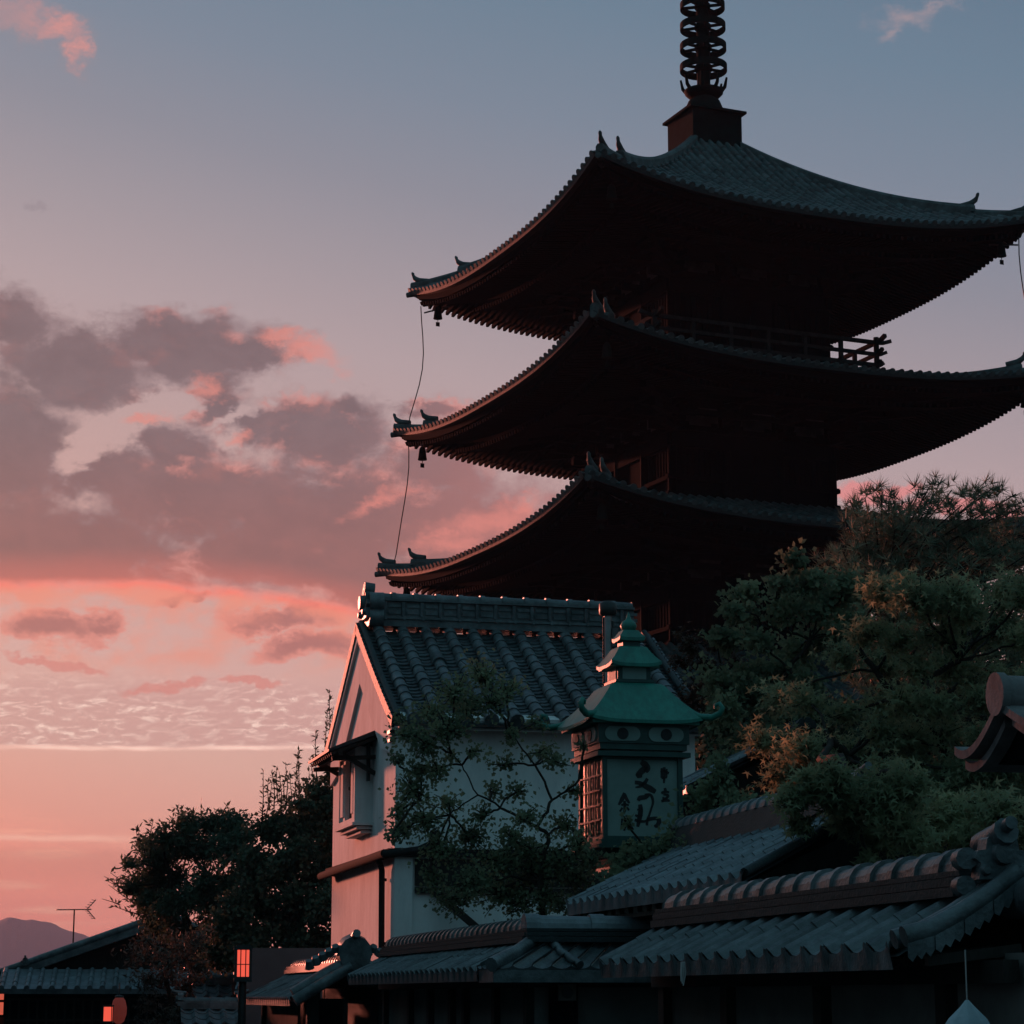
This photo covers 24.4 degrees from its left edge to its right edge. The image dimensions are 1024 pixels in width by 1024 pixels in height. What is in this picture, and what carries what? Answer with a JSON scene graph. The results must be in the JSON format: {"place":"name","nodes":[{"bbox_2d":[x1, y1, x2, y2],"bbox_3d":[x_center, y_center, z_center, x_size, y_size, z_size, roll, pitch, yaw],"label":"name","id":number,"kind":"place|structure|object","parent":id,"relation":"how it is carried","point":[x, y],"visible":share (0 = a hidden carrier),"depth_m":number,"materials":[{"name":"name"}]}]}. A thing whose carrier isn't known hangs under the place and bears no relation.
{"place":"outdoors","nodes":[
{"label":"outdoors","id":0,"kind":"place"},
{"bbox_2d":[0,917,87,967],"bbox_3d":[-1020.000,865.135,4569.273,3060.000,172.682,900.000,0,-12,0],"label":"hill","id":1,"kind":"structure","parent":0,"point":[19,939],"depth_m":4444.43,"materials":[{"name":"purple"}]},
{"bbox_2d":[112,983,126,1023],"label":"round lantern","id":2,"kind":"object","parent":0,"point":[119,1010],"visible":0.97,"depth_m":52.73,"materials":[{"name":"red paper"}]},
{"bbox_2d":[0,0,1023,947],"label":"sky","id":3,"kind":"structure","parent":0,"point":[217,217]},
{"bbox_2d":[598,816,1023,1023],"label":"garden wall","id":4,"kind":"structure","parent":0,"point":[889,941],"depth_m":11.97,"materials":[{"name":"grey tile"}]},
{"bbox_2d":[680,962,685,985],"bbox_3d":[0.993,2.665,13.679,0.045,0.137,0.023,9,-15,-39],"label":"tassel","id":5,"kind":"object","parent":4,"relation":"hanging from","point":[683,971],"visible":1,"depth_m":13.68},
{"bbox_2d":[945,950,989,1023],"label":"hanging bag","id":6,"kind":"object","parent":4,"relation":"hanging from","point":[967,1012],"visible":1,"depth_m":9.08,"materials":[{"name":"fabric"}]},
{"bbox_3d":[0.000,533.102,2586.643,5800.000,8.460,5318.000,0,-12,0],"label":"ground","id":7,"kind":"structure","parent":0,"visible":0},
{"bbox_2d":[0,916,238,1023],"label":"house","id":8,"kind":"structure","parent":7,"relation":"on","point":[77,982],"depth_m":58.09,"materials":[{"name":"grey wood"}]},
{"bbox_2d":[0,994,4,1016],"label":"window","id":9,"kind":"structure","parent":8,"relation":"in","point":[2,996],"depth_m":58.82,"materials":[{"name":"paper"}]},
{"bbox_2d":[56,899,95,942],"bbox_3d":[-11.117,10.597,60.271,1.022,1.472,0.610,1,-12,-4],"label":"television antenna","id":10,"kind":"object","parent":8,"relation":"on","point":[87,909],"visible":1,"depth_m":60.19,"materials":[{"name":"black metal"}]},
{"bbox_2d":[111,915,221,1023],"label":"twiggy shrub","id":11,"kind":"object","parent":7,"relation":"on","point":[171,962],"visible":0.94,"depth_m":43.02,"materials":[{"name":"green plant"}]},
{"bbox_2d":[103,798,271,1023],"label":"dark tree","id":12,"kind":"object","parent":7,"relation":"on","point":[157,895],"visible":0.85,"depth_m":49.17,"materials":[{"name":"green plant"}]},
{"bbox_2d":[171,989,248,1023],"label":"gate roof","id":13,"kind":"structure","parent":7,"relation":"on","point":[208,1010],"depth_m":41.92,"materials":[{"name":"grey tile"}]},
{"bbox_2d":[184,967,235,1023],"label":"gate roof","id":14,"kind":"structure","parent":7,"relation":"on","point":[222,985],"depth_m":45.93,"materials":[{"name":"grey tile"}]},
{"bbox_2d":[189,689,333,984],"bbox_3d":[-4.306,7.518,45.303,3.825,8.473,3.721,0,-12,0],"label":"tall tree","id":15,"kind":"object","parent":7,"relation":"on","point":[292,907],"visible":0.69,"depth_m":44.93,"materials":[{"name":"green plant"}]},
{"bbox_2d":[246,948,325,1023],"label":"rendered wall","id":16,"kind":"structure","parent":7,"relation":"on","point":[270,965],"depth_m":43.25,"materials":[{"name":"grey paint"}]},
{"bbox_2d":[246,929,381,1023],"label":"gate","id":17,"kind":"structure","parent":7,"relation":"on","point":[302,984],"depth_m":33.44,"materials":[{"name":"grey tile"}]},
{"bbox_2d":[300,998,347,1023],"bbox_3d":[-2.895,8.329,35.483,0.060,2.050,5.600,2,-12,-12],"label":"door","id":18,"kind":"structure","parent":17,"relation":"in","point":[331,1011],"depth_m":34.22,"materials":[{"name":"brown wood"}]},
{"bbox_2d":[378,648,612,957],"bbox_3d":[-0.165,4.037,23.823,2.385,5.420,1.703,0,-12,0],"label":"garden tree","id":19,"kind":"object","parent":7,"relation":"on","point":[530,849],"visible":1,"depth_m":24.03,"materials":[{"name":"green plant"}]},
{"bbox_2d":[347,913,657,1023],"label":"garden wall","id":20,"kind":"structure","parent":7,"relation":"on","point":[467,975],"depth_m":19.91,"materials":[{"name":"grey tile"}]},
{"bbox_2d":[308,582,703,1023],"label":"storehouse","id":21,"kind":"structure","parent":7,"relation":"on","point":[551,649],"depth_m":35.67,"materials":[{"name":"white paint"}]},
{"bbox_2d":[599,601,621,950],"bbox_3d":[1.145,4.146,26.727,0.288,6.349,0.200,5,-12,-22],"label":"utility pole","id":22,"kind":"object","parent":7,"relation":"on","point":[607,611],"visible":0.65,"depth_m":27.24,"materials":[{"name":"metal"}]},
{"bbox_2d":[538,612,724,875],"bbox_3d":[1.233,3.890,24.544,1.583,5.779,1.583,3,-12,-15],"label":"lantern sign","id":23,"kind":"object","parent":7,"relation":"on","point":[632,721],"visible":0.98,"depth_m":24.42,"materials":[{"name":"green metal"}]},
{"bbox_2d":[608,667,645,681],"bbox_3d":[1.233,1.722,24.986,0.376,0.127,0.376,3,-12,-15],"label":"upper window","id":24,"kind":"structure","parent":23,"relation":"in","point":[627,672],"depth_m":24.82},
{"bbox_2d":[591,753,757,884],"bbox_3d":[1.631,4.432,22.778,1.657,4.236,1.192,-1,-12,7],"label":"shrub","id":25,"kind":"object","parent":7,"relation":"on","point":[722,787],"visible":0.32,"depth_m":23.12,"materials":[{"name":"green plant"}]},
{"bbox_2d":[374,0,1023,766],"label":"pagoda","id":26,"kind":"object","parent":7,"relation":"on","point":[694,410],"visible":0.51,"depth_m":68.95,"materials":[{"name":"wood"}]},
{"bbox_2d":[618,459,639,487],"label":"door","id":27,"kind":"structure","parent":26,"relation":"in","point":[630,473],"depth_m":70.48,"materials":[{"name":"brown wood"}]},
{"bbox_2d":[624,309,639,322],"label":"door","id":28,"kind":"structure","parent":26,"relation":"in","point":[635,316],"depth_m":71.31,"materials":[{"name":"brown wood"}]},
{"bbox_2d":[634,610,639,631],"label":"door","id":29,"kind":"structure","parent":26,"relation":"in","point":[637,617],"depth_m":69.15,"materials":[{"name":"brown wood"}]},
{"bbox_2d":[727,298,772,349],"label":"door","id":30,"kind":"structure","parent":26,"relation":"in","point":[738,310],"depth_m":70.10,"materials":[{"name":"brown wood"}]},
{"bbox_2d":[731,451,777,499],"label":"door","id":31,"kind":"structure","parent":26,"relation":"in","point":[765,466],"depth_m":69.12,"materials":[{"name":"brown wood"}]},
{"bbox_2d":[734,605,782,647],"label":"door","id":32,"kind":"structure","parent":26,"relation":"in","point":[764,622],"depth_m":68.28,"materials":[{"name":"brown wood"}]},
{"bbox_2d":[666,621,747,754],"bbox_3d":[2.539,4.713,30.111,1.080,6.619,1.566,-6,-13,27],"label":"red maple","id":33,"kind":"object","parent":7,"relation":"on","point":[691,698],"visible":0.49,"depth_m":30.39,"materials":[{"name":"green plant"}]},
{"bbox_2d":[566,762,957,949],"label":"tea house","id":34,"kind":"structure","parent":7,"relation":"on","point":[739,842],"depth_m":19.61,"materials":[{"name":"grey tile"}]},
{"bbox_2d":[683,717,854,816],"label":"storage shed","id":35,"kind":"structure","parent":7,"relation":"on","point":[740,761],"depth_m":26.76,"materials":[{"name":"grey tile"}]},
{"bbox_2d":[682,537,875,768],"bbox_3d":[3.311,4.054,28.601,2.496,7.294,2.624,0,-12,0],"label":"camellia tree","id":36,"kind":"object","parent":7,"relation":"on","point":[808,595],"visible":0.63,"depth_m":28.92,"materials":[{"name":"green plant"}]},
{"bbox_2d":[684,612,1023,849],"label":"broadleaf tree","id":37,"kind":"object","parent":7,"relation":"on","point":[701,748],"visible":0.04,"depth_m":40.53,"materials":[{"name":"green plant"}]},
{"bbox_2d":[729,561,1023,864],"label":"maple tree","id":38,"kind":"object","parent":7,"relation":"on","point":[951,800],"visible":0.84,"depth_m":24.47,"materials":[{"name":"green plant"}]},
{"bbox_2d":[808,470,1023,763],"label":"pine tree","id":39,"kind":"object","parent":7,"relation":"on","point":[945,549],"visible":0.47,"depth_m":37.24,"materials":[{"name":"green plant"}]},
{"bbox_2d":[954,672,1023,772],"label":"gate","id":40,"kind":"structure","parent":7,"relation":"on","point":[997,745],"depth_m":8.21,"materials":[{"name":"grey tile"}]},
{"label":"street","id":41,"kind":"structure","parent":0,"visible":0},
{"bbox_2d":[102,1005,113,1023],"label":"wall lamp","id":42,"kind":"object","parent":41,"relation":"on","point":[108,1015],"visible":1,"depth_m":50.80,"materials":[{"name":"paper"}]},
{"bbox_2d":[233,945,252,1023],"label":"street lamp","id":43,"kind":"object","parent":41,"relation":"on","point":[242,965],"visible":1,"depth_m":33.28,"materials":[{"name":"black metal"}]}
]}

